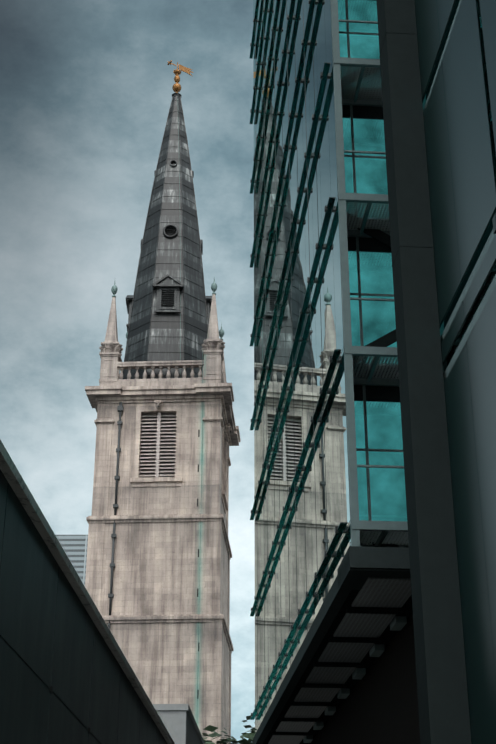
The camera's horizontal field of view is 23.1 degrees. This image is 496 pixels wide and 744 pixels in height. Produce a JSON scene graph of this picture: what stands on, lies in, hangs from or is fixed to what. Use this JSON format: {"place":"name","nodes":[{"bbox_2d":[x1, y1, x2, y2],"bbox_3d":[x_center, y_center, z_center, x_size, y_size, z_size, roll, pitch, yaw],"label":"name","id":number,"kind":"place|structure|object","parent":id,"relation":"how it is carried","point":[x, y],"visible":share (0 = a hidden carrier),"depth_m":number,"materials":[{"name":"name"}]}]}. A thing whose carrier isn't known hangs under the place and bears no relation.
{"place":"outdoors","nodes":[
{"label":"outdoors","id":0,"kind":"place"},
{"bbox_2d":[56,535,87,585],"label":"distant office building","id":1,"kind":"structure","parent":0,"point":[74,547],"depth_m":98.31,"materials":[{"name":"white concrete"}]},
{"bbox_2d":[0,0,254,743],"label":"sky","id":2,"kind":"structure","parent":0,"point":[86,91],"materials":[{"name":"grey"}]},
{"bbox_2d":[161,162,175,305],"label":"spire windows","id":3,"kind":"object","parent":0,"point":[167,297],"visible":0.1,"depth_m":76.90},
{"bbox_2d":[152,704,204,743],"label":"building","id":4,"kind":"structure","parent":0,"point":[179,723],"depth_m":30.07,"materials":[{"name":"concrete"}]},
{"bbox_2d":[177,95,180,377],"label":"church spire conductor","id":5,"kind":"object","parent":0,"point":[180,275],"visible":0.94,"depth_m":76.94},
{"bbox_2d":[140,406,230,696],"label":"tower windows","id":6,"kind":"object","parent":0,"point":[162,455],"visible":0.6,"depth_m":71.96,"materials":[{"name":"grey wood"}]},
{"bbox_2d":[197,365,202,701],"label":"church tower conductor","id":7,"kind":"object","parent":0,"point":[200,537],"visible":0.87,"depth_m":68.73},
{"bbox_2d":[309,613,420,743],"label":"wall","id":8,"kind":"structure","parent":0,"point":[378,704],"depth_m":27.82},
{"bbox_2d":[329,0,495,550],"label":"window frame","id":9,"kind":"object","parent":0,"point":[356,523],"visible":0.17,"depth_m":24.74,"materials":[{"name":"grey metal"}]},
{"bbox_2d":[338,0,406,521],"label":"window glass","id":10,"kind":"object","parent":9,"relation":"in","point":[387,485],"depth_m":26.28,"materials":[{"name":"teal glass"}]},
{"bbox_3d":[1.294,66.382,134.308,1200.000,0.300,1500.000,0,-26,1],"label":"ground","id":11,"kind":"structure","parent":0,"visible":0},
{"bbox_2d":[85,294,230,743],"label":"church tower","id":12,"kind":"structure","parent":11,"relation":"on","point":[161,568],"depth_m":68.47,"materials":[{"name":"beige stone"}]},
{"bbox_2d":[108,402,123,629],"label":"drainpipe","id":13,"kind":"object","parent":12,"relation":"attached to","point":[120,408],"visible":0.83,"depth_m":69.68,"materials":[{"name":"black metal"}]},
{"bbox_2d":[139,412,175,477],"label":"church tower louvres","id":14,"kind":"object","parent":12,"relation":"in","point":[157,467],"visible":0.27,"depth_m":71.63,"materials":[{"name":"grey wood"}]},
{"bbox_2d":[85,339,240,652],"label":"stone moldings","id":15,"kind":"structure","parent":12,"relation":"attached to","point":[217,399],"depth_m":72.36,"materials":[{"name":"beige stone"}]},
{"bbox_2d":[123,93,211,378],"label":"spire","id":16,"kind":"structure","parent":12,"relation":"on","point":[153,328],"depth_m":78.64,"materials":[{"name":"grey metal"}]},
{"bbox_2d":[167,60,193,92],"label":"weather vane","id":17,"kind":"object","parent":16,"relation":"on","point":[176,87],"visible":0.94,"depth_m":87.67,"materials":[{"name":"gold metal"}]},
{"bbox_2d":[111,277,223,341],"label":"finials","id":18,"kind":"object","parent":12,"relation":"on","point":[114,289],"visible":0.83,"depth_m":76.51,"materials":[{"name":"teal metal"}]},
{"bbox_2d":[202,715,254,743],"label":"street tree","id":19,"kind":"object","parent":11,"relation":"on","point":[249,736],"visible":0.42,"depth_m":55.59,"materials":[{"name":"green plant"}]},
{"bbox_2d":[426,0,495,366],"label":"trim strip","id":20,"kind":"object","parent":11,"relation":"on","point":[469,272],"depth_m":16.88,"materials":[{"name":"black metal"}]},
{"bbox_2d":[250,0,347,719],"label":"louver fins","id":21,"kind":"object","parent":20,"relation":"attached to","point":[316,416],"visible":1,"depth_m":35.42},
{"bbox_2d":[253,0,350,733],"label":"glass facade","id":22,"kind":"structure","parent":20,"relation":"attached to","point":[328,478],"depth_m":32.66,"materials":[{"name":"grey glass"}]},
{"bbox_2d":[250,0,345,716],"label":"fin brackets","id":23,"kind":"object","parent":22,"relation":"attached to","point":[293,337],"visible":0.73,"depth_m":35.63,"materials":[{"name":"metal"}]},
{"bbox_2d":[253,553,409,743],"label":"soffit edge beam","id":24,"kind":"structure","parent":20,"relation":"attached to","point":[334,601],"depth_m":27.25,"materials":[{"name":"grey metal"}]},
{"bbox_2d":[263,590,412,743],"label":"soffit frame","id":25,"kind":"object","parent":20,"relation":"attached to","point":[385,638],"depth_m":29.26,"materials":[{"name":"black metal"}]},
{"bbox_2d":[268,577,411,743],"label":"soffit panels","id":26,"kind":"object","parent":20,"relation":"attached to","point":[386,592],"visible":0.75,"depth_m":27.88,"materials":[{"name":"grey metal"}]},
{"bbox_2d":[303,616,406,742],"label":"soffit lights","id":27,"kind":"object","parent":20,"relation":"attached to","point":[397,623],"visible":0.79,"depth_m":30.04},
{"bbox_2d":[337,546,410,589],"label":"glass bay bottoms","id":28,"kind":"object","parent":20,"relation":"attached to","point":[396,558],"visible":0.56,"depth_m":22.23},
{"bbox_2d":[341,0,407,546],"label":"glass building spandrels","id":29,"kind":"object","parent":20,"relation":"attached to","point":[379,241],"depth_m":26.80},
{"bbox_2d":[340,0,495,544],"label":"glass building gratings","id":30,"kind":"object","parent":20,"relation":"attached to","point":[374,79],"depth_m":26.08,"materials":[{"name":"grey"}]},
{"bbox_2d":[376,0,471,743],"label":"column","id":31,"kind":"structure","parent":20,"relation":"attached to","point":[443,704],"depth_m":15.21,"materials":[{"name":"black metal"}]},
{"bbox_2d":[415,0,495,743],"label":"cladding","id":32,"kind":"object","parent":20,"relation":"attached to","point":[461,168],"visible":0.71,"depth_m":14.09,"materials":[{"name":"black metal"}]},
{"bbox_2d":[492,213,495,233],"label":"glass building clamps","id":33,"kind":"object","parent":20,"relation":"attached to","point":[494,223],"visible":0.09,"depth_m":12.98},
{"bbox_3d":[-2.548,3.714,10.384,0.515,5.980,33.655,-1,-26,2],"label":"screen wall backing","id":34,"kind":"object","parent":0,"visible":0},
{"bbox_2d":[0,469,166,743],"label":"lane screen wall panels","id":35,"kind":"object","parent":34,"relation":"attached to","point":[50,635],"visible":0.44,"depth_m":13.52,"materials":[{"name":"black metal"}]},
{"bbox_2d":[0,440,174,743],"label":"roof edge coping","id":36,"kind":"object","parent":34,"relation":"on","point":[14,478],"visible":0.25,"depth_m":14.35,"materials":[{"name":"grey metal"}]}
]}

